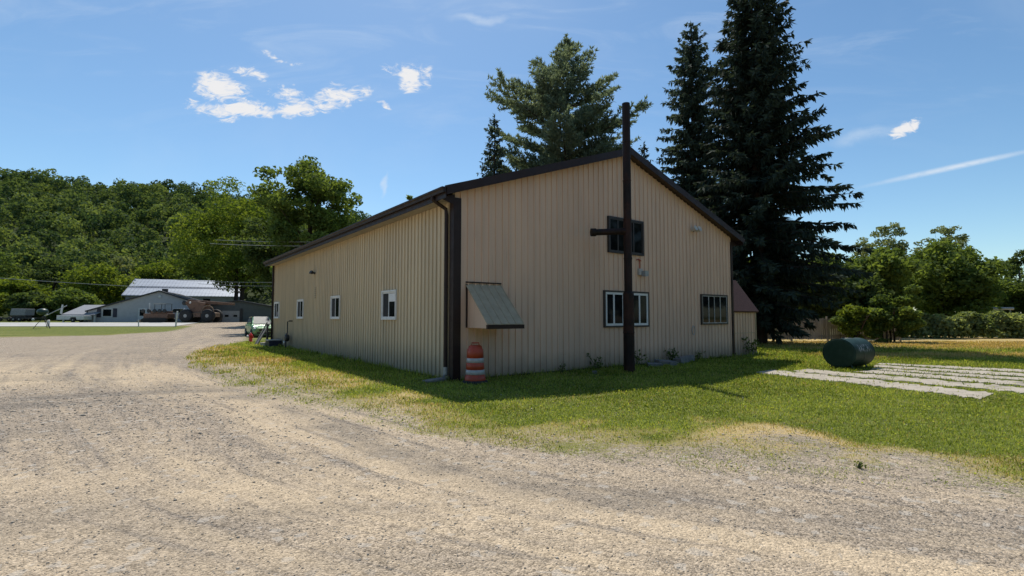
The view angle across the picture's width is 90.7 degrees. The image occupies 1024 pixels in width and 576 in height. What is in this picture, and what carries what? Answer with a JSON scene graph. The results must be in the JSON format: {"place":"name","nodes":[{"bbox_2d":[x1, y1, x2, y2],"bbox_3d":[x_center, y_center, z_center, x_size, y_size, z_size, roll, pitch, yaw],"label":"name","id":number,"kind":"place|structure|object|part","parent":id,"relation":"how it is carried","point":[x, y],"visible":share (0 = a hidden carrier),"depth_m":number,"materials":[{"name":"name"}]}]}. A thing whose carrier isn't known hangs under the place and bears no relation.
{"place":"outdoors","nodes":[
{"label":"outdoors","id":0,"kind":"place"},
{"bbox_2d":[4,278,139,286],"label":"overhead wire","id":1,"kind":"object","parent":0,"point":[68,282],"visible":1,"depth_m":71.40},
{"bbox_2d":[0,322,199,325],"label":"road","id":2,"kind":"structure","parent":0,"point":[91,323],"depth_m":67.61,"materials":[{"name":"grey asphalt"}]},
{"bbox_2d":[0,205,271,319],"bbox_3d":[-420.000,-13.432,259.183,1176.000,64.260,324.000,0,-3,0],"label":"hill","id":3,"kind":"structure","parent":0,"point":[261,300],"depth_m":151.26,"materials":[{"name":"green plant"}]},
{"bbox_2d":[0,167,371,302],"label":"forest","id":4,"kind":"object","parent":3,"relation":"on","point":[29,199],"visible":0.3,"depth_m":155.63,"materials":[{"name":"green plant"}]},
{"bbox_2d":[136,303,175,321],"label":"paving machine","id":5,"kind":"object","parent":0,"point":[161,315],"visible":0.98,"depth_m":71.09,"materials":[{"name":"orange paint"}]},
{"bbox_2d":[172,308,190,321],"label":"pickup truck","id":6,"kind":"object","parent":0,"point":[175,310],"visible":0.03,"depth_m":74.07,"materials":[{"name":"white paint"}]},
{"label":"side window","id":7,"kind":"part","parent":6,"relation":"part of","materials":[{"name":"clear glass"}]},
{"bbox_2d":[183,280,270,282],"bbox_3d":[-34.569,-0.855,62.147,16.450,0.586,0.040,-1,-3,14],"label":"overhead wire","id":8,"kind":"object","parent":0,"point":[214,281],"visible":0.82,"depth_m":61.29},
{"bbox_2d":[210,243,275,245],"bbox_3d":[-25.284,-4.586,53.345,17.841,1.142,0.054,-1,-3,20],"label":"overhead wire","id":9,"kind":"object","parent":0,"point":[252,245],"visible":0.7,"depth_m":54.10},
{"bbox_2d":[0,320,1023,575],"bbox_3d":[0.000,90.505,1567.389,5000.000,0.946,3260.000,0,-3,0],"label":"ground","id":10,"kind":"structure","parent":0,"point":[90,356],"depth_m":5.02,"materials":[{"name":"beige gravel"}]},
{"bbox_2d":[0,292,9,315],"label":"maple tree","id":11,"kind":"object","parent":10,"relation":"on","point":[3,295],"visible":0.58,"depth_m":84.86,"materials":[{"name":"green plant"}]},
{"bbox_2d":[0,245,21,278],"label":"maple tree","id":12,"kind":"object","parent":10,"relation":"on","point":[11,271],"visible":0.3,"depth_m":100.55,"materials":[{"name":"green plant"}]},
{"bbox_2d":[0,309,46,321],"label":"box trailer","id":13,"kind":"object","parent":10,"relation":"on","point":[20,315],"visible":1,"depth_m":77.15,"materials":[{"name":"black metal"}]},
{"bbox_2d":[1,290,51,317],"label":"maple tree","id":14,"kind":"object","parent":10,"relation":"on","point":[35,300],"visible":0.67,"depth_m":84.04,"materials":[{"name":"green plant"}]},
{"bbox_2d":[0,276,52,320],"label":"maple tree","id":15,"kind":"object","parent":10,"relation":"on","point":[12,285],"visible":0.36,"depth_m":90.56,"materials":[{"name":"green plant"}]},
{"bbox_2d":[34,309,49,328],"bbox_3d":[-53.518,3.509,57.854,1.911,2.315,1.248,-1,-4,24],"label":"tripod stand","id":16,"kind":"object","parent":10,"relation":"on","point":[44,312],"visible":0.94,"depth_m":57.72,"materials":[{"name":"black metal"}]},
{"bbox_2d":[2,255,82,312],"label":"maple tree","id":17,"kind":"object","parent":10,"relation":"on","point":[48,267],"visible":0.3,"depth_m":104.33,"materials":[{"name":"green plant"}]},
{"bbox_2d":[55,315,91,321],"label":"utility trailer","id":18,"kind":"object","parent":10,"relation":"on","point":[72,318],"visible":0.97,"depth_m":72.16,"materials":[{"name":"white paint"}]},
{"bbox_2d":[45,287,103,320],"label":"maple tree","id":19,"kind":"object","parent":10,"relation":"on","point":[72,298],"visible":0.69,"depth_m":86.06,"materials":[{"name":"green plant"}]},
{"bbox_2d":[60,305,102,321],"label":"open carport","id":20,"kind":"object","parent":10,"relation":"on","point":[80,310],"visible":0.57,"depth_m":74.35,"materials":[{"name":"grey metal"}]},
{"bbox_2d":[53,261,139,304],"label":"maple tree","id":21,"kind":"object","parent":10,"relation":"on","point":[108,292],"visible":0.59,"depth_m":96.63,"materials":[{"name":"green plant"}]},
{"bbox_2d":[108,255,138,299],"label":"tree","id":22,"kind":"object","parent":10,"relation":"on","point":[122,268],"visible":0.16,"depth_m":110.54,"materials":[{"name":"green plant"}]},
{"bbox_2d":[85,289,197,321],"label":"grey house","id":23,"kind":"structure","parent":10,"relation":"on","point":[128,310],"depth_m":76.40,"materials":[{"name":"white metal"}]},
{"bbox_2d":[102,309,111,316],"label":"window","id":24,"kind":"structure","parent":23,"relation":"in","point":[105,312],"depth_m":74.95,"materials":[{"name":"white paint"}]},
{"bbox_2d":[138,308,146,319],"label":"door","id":25,"kind":"structure","parent":23,"relation":"in","point":[140,315],"depth_m":76.51,"materials":[{"name":"white paint"}]},
{"bbox_2d":[129,257,181,279],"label":"maple tree","id":26,"kind":"object","parent":10,"relation":"on","point":[151,272],"visible":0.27,"depth_m":107.92,"materials":[{"name":"green plant"}]},
{"bbox_2d":[121,279,247,301],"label":"metal roof hall","id":27,"kind":"structure","parent":10,"relation":"on","point":[202,290],"depth_m":100.36,"materials":[{"name":"white metal"}]},
{"bbox_2d":[170,254,222,280],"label":"maple tree","id":28,"kind":"object","parent":10,"relation":"on","point":[178,275],"visible":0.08,"depth_m":109.66,"materials":[{"name":"green plant"}]},
{"bbox_2d":[179,300,234,321],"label":"mobile crane","id":29,"kind":"object","parent":10,"relation":"on","point":[199,310],"visible":1,"depth_m":71.24,"materials":[{"name":"beige paint"}]},
{"bbox_2d":[163,176,270,300],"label":"locust tree","id":30,"kind":"object","parent":10,"relation":"on","point":[216,258],"visible":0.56,"depth_m":86.79,"materials":[{"name":"green plant"}]},
{"bbox_2d":[198,300,270,321],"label":"dark garage","id":31,"kind":"structure","parent":10,"relation":"on","point":[241,311],"depth_m":76.00,"materials":[{"name":"grey metal"}]},
{"bbox_2d":[222,311,239,321],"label":"garage door","id":32,"kind":"structure","parent":31,"relation":"in","point":[228,316],"depth_m":75.54,"materials":[{"name":"grey metal"}]},
{"bbox_2d":[246,333,253,341],"bbox_3d":[-17.241,3.257,33.269,0.443,0.620,0.315,0,-3,0],"label":"fire hydrant","id":33,"kind":"object","parent":10,"relation":"on","point":[250,336],"visible":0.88,"depth_m":33.19,"materials":[{"name":"red metal"}]},
{"bbox_2d":[245,316,270,336],"bbox_3d":[-21.128,3.227,42.455,2.040,1.678,4.375,2,-4,-36],"label":"parked car","id":34,"kind":"object","parent":10,"relation":"on","point":[254,325],"visible":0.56,"depth_m":41.72,"materials":[{"name":"green paint"}]},
{"bbox_2d":[255,322,269,343],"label":"leaning boards","id":35,"kind":"object","parent":10,"relation":"on","point":[259,338],"visible":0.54,"depth_m":30.11,"materials":[{"name":"grey wood"}]},
{"bbox_2d":[266,324,268,338],"bbox_3d":[-14.396,2.745,29.731,0.080,1.200,0.230,2,-4,-37],"label":"upright panel","id":36,"kind":"object","parent":10,"relation":"on","point":[267,328],"visible":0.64,"depth_m":29.68,"materials":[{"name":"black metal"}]},
{"bbox_2d":[229,216,314,289],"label":"locust tree","id":37,"kind":"object","parent":10,"relation":"on","point":[254,258],"visible":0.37,"depth_m":65.87,"materials":[{"name":"green plant"}]},
{"bbox_2d":[265,339,281,346],"bbox_3d":[-13.313,3.068,28.192,0.720,0.380,0.960,2,-4,-37],"label":"storage tote","id":38,"kind":"object","parent":10,"relation":"on","point":[272,342],"visible":0.85,"depth_m":27.86,"materials":[{"name":"black plastic"}]},
{"bbox_2d":[283,320,292,348],"bbox_3d":[-11.735,2.448,26.352,0.421,1.510,0.370,-1,-3,18],"label":"gas meter","id":39,"kind":"object","parent":10,"relation":"on","point":[286,337],"visible":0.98,"depth_m":26.30,"materials":[{"name":"black metal"}]},
{"bbox_2d":[247,155,363,273],"bbox_3d":[-22.999,-5.432,56.347,11.316,20.105,12.629,0,-3,0],"label":"maple tree","id":40,"kind":"object","parent":10,"relation":"on","point":[313,185],"visible":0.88,"depth_m":54.15,"materials":[{"name":"green plant"}]},
{"bbox_2d":[424,377,445,382],"bbox_3d":[-1.989,2.356,12.951,0.550,0.088,0.280,2,-4,-37],"label":"splash block","id":41,"kind":"object","parent":10,"relation":"on","point":[439,379],"depth_m":12.88,"materials":[{"name":"concrete"}]},
{"bbox_2d":[462,342,487,383],"bbox_3d":[-0.930,1.882,12.774,0.660,1.015,0.660,1,-3,-17],"label":"traffic drum","id":42,"kind":"object","parent":10,"relation":"on","point":[475,371],"visible":0.92,"depth_m":12.59,"materials":[{"name":"orange plastic"}]},
{"bbox_2d":[476,115,509,177],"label":"spruce tree","id":43,"kind":"object","parent":10,"relation":"on","point":[495,158],"visible":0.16,"depth_m":38.48,"materials":[{"name":"green plant"}]},
{"bbox_2d":[263,147,744,380],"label":"metal building","id":44,"kind":"structure","parent":10,"relation":"on","point":[518,271],"depth_m":16.23,"materials":[{"name":"beige metal"}]},
{"bbox_2d":[274,302,279,317],"bbox_3d":[-13.664,1.289,29.361,0.083,0.955,1.170,2,-4,-37],"label":"window","id":45,"kind":"structure","parent":44,"relation":"in","point":[276,304],"depth_m":29.24,"materials":[{"name":"white plastic"}]},
{"bbox_2d":[296,299,303,318],"bbox_3d":[-10.535,1.051,25.178,0.083,0.955,1.170,2,-4,-37],"label":"window","id":46,"kind":"structure","parent":44,"relation":"in","point":[300,303],"depth_m":25.14,"materials":[{"name":"white plastic"}]},
{"bbox_2d":[330,295,340,318],"bbox_3d":[-7.247,0.800,20.776,0.083,0.955,1.170,2,-4,-37],"label":"window","id":47,"kind":"structure","parent":44,"relation":"in","point":[335,301],"depth_m":20.75,"materials":[{"name":"white plastic"}]},
{"bbox_2d":[381,290,396,319],"bbox_3d":[-3.988,0.552,16.415,0.083,0.955,1.170,2,-4,-37],"label":"window","id":48,"kind":"structure","parent":44,"relation":"in","point":[388,297],"depth_m":16.38,"materials":[{"name":"white plastic"}]},
{"bbox_2d":[607,216,643,255],"bbox_3d":[3.903,-1.760,17.285,1.790,1.220,0.083,2,-4,-37],"label":"window","id":49,"kind":"structure","parent":44,"relation":"in","point":[615,243],"depth_m":17.16,"materials":[{"name":"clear glass"}]},
{"bbox_2d":[603,290,649,327],"bbox_3d":[3.907,0.717,17.156,2.270,1.220,0.070,2,-4,-37],"label":"window","id":50,"kind":"structure","parent":44,"relation":"in","point":[612,300],"depth_m":16.93,"materials":[{"name":"glass"}]},
{"bbox_2d":[700,294,727,324],"bbox_3d":[8.139,0.866,20.308,1.870,1.200,0.070,2,-4,-37],"label":"window","id":51,"kind":"structure","parent":44,"relation":"in","point":[713,308],"depth_m":20.25,"materials":[{"name":"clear glass"}]},
{"bbox_2d":[558,363,565,372],"bbox_3d":[1.493,2.359,15.040,0.315,0.347,0.232,2,-4,-26],"label":"weed","id":52,"kind":"object","parent":10,"relation":"on","point":[562,370],"visible":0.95,"depth_m":15.04,"materials":[{"name":"green plant"}]},
{"bbox_2d":[483,34,652,173],"bbox_3d":[4.493,-8.884,42.332,13.987,25.960,14.362,0,-3,0],"label":"white pine","id":53,"kind":"object","parent":10,"relation":"on","point":[551,99],"visible":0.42,"depth_m":40.33,"materials":[{"name":"green plant"}]},
{"bbox_2d":[587,353,602,368],"bbox_3d":[2.624,2.304,15.839,0.589,0.550,0.311,0,-3,0],"label":"weed","id":54,"kind":"object","parent":10,"relation":"on","point":[597,363],"visible":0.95,"depth_m":15.81,"materials":[{"name":"green plant"}]},
{"bbox_2d":[183,340,1023,488],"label":"grass","id":55,"kind":"structure","parent":10,"relation":"on","point":[762,359],"depth_m":10.42,"materials":[{"name":"green plant"}]},
{"bbox_2d":[590,102,634,372],"bbox_3d":[3.043,-1.579,15.360,1.331,8.300,0.342,1,-3,-9],"label":"utility pole","id":56,"kind":"object","parent":10,"relation":"on","point":[628,324],"visible":0.97,"depth_m":15.30,"materials":[{"name":"wood"}]},
{"bbox_2d":[635,348,647,364],"bbox_3d":[4.256,2.290,17.096,0.650,0.721,0.336,-1,-3,9],"label":"weed","id":57,"kind":"object","parent":10,"relation":"on","point":[638,358],"visible":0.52,"depth_m":17.06,"materials":[{"name":"green plant"}]},
{"bbox_2d":[638,142,652,162],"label":"spruce tree","id":58,"kind":"object","parent":10,"relation":"on","point":[644,148],"visible":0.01,"depth_m":46.68,"materials":[{"name":"green plant"}]},
{"bbox_2d":[646,362,662,366],"bbox_3d":[4.762,2.589,17.037,0.734,0.158,0.370,1,-4,-22],"label":"stone slab","id":59,"kind":"object","parent":10,"relation":"on","point":[652,364],"depth_m":16.88,"materials":[{"name":"grey stone"}]},
{"bbox_2d":[654,359,678,364],"bbox_3d":[5.390,2.602,17.580,0.944,0.266,0.504,2,-4,-37],"label":"stone slab","id":60,"kind":"object","parent":10,"relation":"on","point":[663,361],"depth_m":17.43,"materials":[{"name":"grey stone"}]},
{"bbox_2d":[663,348,679,360],"bbox_3d":[5.714,2.413,18.268,0.661,0.608,0.403,-1,-3,19],"label":"weed","id":61,"kind":"object","parent":10,"relation":"on","point":[673,355],"visible":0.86,"depth_m":18.25,"materials":[{"name":"green plant"}]},
{"bbox_2d":[673,355,694,363],"bbox_3d":[6.271,2.615,18.452,0.422,0.311,1.280,-3,-4,39],"label":"stone slab","id":62,"kind":"object","parent":10,"relation":"on","point":[685,359],"depth_m":18.11,"materials":[{"name":"grey stone"}]},
{"bbox_2d":[655,20,725,210],"bbox_3d":[13.259,-8.099,37.075,7.161,23.788,6.849,0,-3,0],"label":"spruce tree","id":63,"kind":"object","parent":10,"relation":"on","point":[690,136],"visible":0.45,"depth_m":36.78,"materials":[{"name":"green plant"}]},
{"bbox_2d":[733,280,758,355],"bbox_3d":[9.200,1.328,23.406,2.500,3.410,3.240,2,-4,-37],"label":"lean to shed","id":64,"kind":"object","parent":10,"relation":"on","point":[745,310],"visible":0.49,"depth_m":22.45,"materials":[{"name":"beige metal"}]},
{"bbox_2d":[741,337,760,353],"bbox_3d":[10.429,2.527,22.064,0.854,0.809,0.467,1,-3,-18],"label":"weed","id":65,"kind":"object","parent":10,"relation":"on","point":[751,345],"visible":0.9,"depth_m":22.06,"materials":[{"name":"green plant"}]},
{"bbox_2d":[688,0,874,344],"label":"spruce tree","id":66,"kind":"object","parent":10,"relation":"on","point":[755,177],"visible":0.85,"depth_m":30.45,"materials":[{"name":"green plant"}]},
{"bbox_2d":[767,316,901,341],"bbox_3d":[21.339,2.785,34.212,9.780,1.730,0.100,0,-3,1],"label":"board fence","id":67,"kind":"object","parent":10,"relation":"on","point":[822,325],"visible":0.27,"depth_m":34.20,"materials":[{"name":"brown wood"}]},
{"bbox_2d":[796,252,884,332],"bbox_3d":[26.069,0.700,42.772,9.042,7.535,10.260,0,-3,0],"label":"maple tree","id":68,"kind":"object","parent":10,"relation":"on","point":[847,282],"visible":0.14,"depth_m":40.01,"materials":[{"name":"green plant"}]},
{"bbox_2d":[822,337,874,368],"bbox_3d":[11.004,2.105,16.517,1.344,0.995,1.008,2,-4,-33],"label":"fuel tank","id":69,"kind":"object","parent":10,"relation":"on","point":[843,352],"visible":0.92,"depth_m":16.16,"materials":[{"name":"green metal"}]},
{"bbox_2d":[807,279,894,325],"bbox_3d":[26.652,1.671,40.254,6.094,4.698,5.707,0,-3,0],"label":"maple tree","id":70,"kind":"object","parent":10,"relation":"on","point":[869,288],"visible":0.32,"depth_m":38.71,"materials":[{"name":"green plant"}]},
{"bbox_2d":[836,304,876,338],"bbox_3d":[22.403,2.311,33.042,2.040,2.650,2.244,2,-4,-35],"label":"lilac bush","id":71,"kind":"object","parent":10,"relation":"on","point":[854,325],"visible":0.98,"depth_m":32.67,"materials":[{"name":"green plant"}]},
{"bbox_2d":[853,461,866,468],"bbox_3d":[3.815,1.965,5.565,0.125,0.151,0.112,0,-3,0],"label":"weed","id":72,"kind":"object","parent":10,"relation":"on","point":[859,465],"visible":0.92,"depth_m":5.55,"materials":[{"name":"green plant"}]},
{"bbox_2d":[828,284,925,342],"bbox_3d":[23.940,1.823,33.190,5.844,4.139,3.228,-1,-4,24],"label":"lilac bush","id":73,"kind":"object","parent":10,"relation":"on","point":[901,315],"visible":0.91,"depth_m":32.55,"materials":[{"name":"green plant"}]},
{"bbox_2d":[851,222,910,259],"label":"tree","id":74,"kind":"object","parent":10,"relation":"on","point":[898,231],"visible":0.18,"depth_m":55.77,"materials":[{"name":"green plant"}]},
{"bbox_2d":[844,246,926,307],"bbox_3d":[31.684,0.258,43.880,6.896,7.902,7.689,0,-3,0],"label":"maple tree","id":75,"kind":"object","parent":10,"relation":"on","point":[892,269],"visible":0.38,"depth_m":41.77,"materials":[{"name":"green plant"}]},
{"bbox_2d":[909,225,977,290],"bbox_3d":[50.318,-1.190,57.916,7.492,12.411,7.420,0,-3,0],"label":"sumac tree","id":76,"kind":"object","parent":10,"relation":"on","point":[962,240],"visible":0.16,"depth_m":57.61,"materials":[{"name":"green plant"}]},
{"bbox_2d":[902,236,1011,316],"bbox_3d":[41.109,-0.122,48.114,9.818,9.147,9.406,-2,-4,35],"label":"maple tree","id":77,"kind":"object","parent":10,"relation":"on","point":[964,280],"visible":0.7,"depth_m":45.66,"materials":[{"name":"green plant"}]},
{"bbox_2d":[906,309,1023,338],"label":"vine hedge","id":78,"kind":"object","parent":10,"relation":"on","point":[989,324],"visible":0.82,"depth_m":39.26,"materials":[{"name":"green plant"}]},
{"bbox_2d":[982,307,1013,313],"bbox_3d":[44.020,3.004,45.881,3.000,2.520,0.160,0,-3,2],"label":"guard rail","id":79,"kind":"object","parent":10,"relation":"on","point":[1006,308],"visible":0.4,"depth_m":45.86,"materials":[{"name":"metal"}]},
{"bbox_2d":[994,277,1023,313],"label":"maple tree","id":80,"kind":"object","parent":10,"relation":"on","point":[1011,291],"visible":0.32,"depth_m":57.94,"materials":[{"name":"green plant"}]},
{"bbox_2d":[996,249,1023,280],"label":"ash tree","id":81,"kind":"object","parent":10,"relation":"on","point":[1017,264],"visible":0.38,"depth_m":62.15,"materials":[{"name":"green plant"}]},
{"bbox_2d":[1006,268,1023,306],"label":"ash tree","id":82,"kind":"object","parent":10,"relation":"on","point":[1018,281],"visible":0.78,"depth_m":57.59,"materials":[{"name":"green plant"}]},
{"bbox_2d":[0,0,1023,310],"label":"sky","id":83,"kind":"structure","parent":0,"point":[927,96],"materials":[{"name":"blue"}]},
{"bbox_2d":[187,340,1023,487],"bbox_3d":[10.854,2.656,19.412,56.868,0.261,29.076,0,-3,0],"label":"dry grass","id":84,"kind":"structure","parent":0,"point":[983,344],"depth_m":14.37,"materials":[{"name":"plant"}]},
{"bbox_2d":[760,370,993,399],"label":"pavement","id":85,"kind":"structure","parent":0,"point":[949,391],"depth_m":12.23,"materials":[{"name":"concrete"}]},
{"bbox_2d":[794,369,1023,393],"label":"pavement","id":86,"kind":"structure","parent":0,"point":[952,384],"depth_m":12.99,"materials":[{"name":"concrete"}]},
{"bbox_2d":[856,370,1023,386],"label":"pavement","id":87,"kind":"structure","parent":0,"point":[998,381],"depth_m":13.67,"materials":[{"name":"concrete"}]},
{"bbox_2d":[871,367,1023,380],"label":"pavement","id":88,"kind":"structure","parent":0,"point":[970,375],"depth_m":14.40,"materials":[{"name":"concrete"}]},
{"bbox_2d":[874,365,1023,376],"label":"pavement","id":89,"kind":"structure","parent":0,"point":[969,371],"depth_m":15.36,"materials":[{"name":"concrete"}]},
{"bbox_2d":[877,363,1023,371],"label":"pavement","id":90,"kind":"structure","parent":0,"point":[983,369],"depth_m":16.33,"materials":[{"name":"concrete"}]}
]}

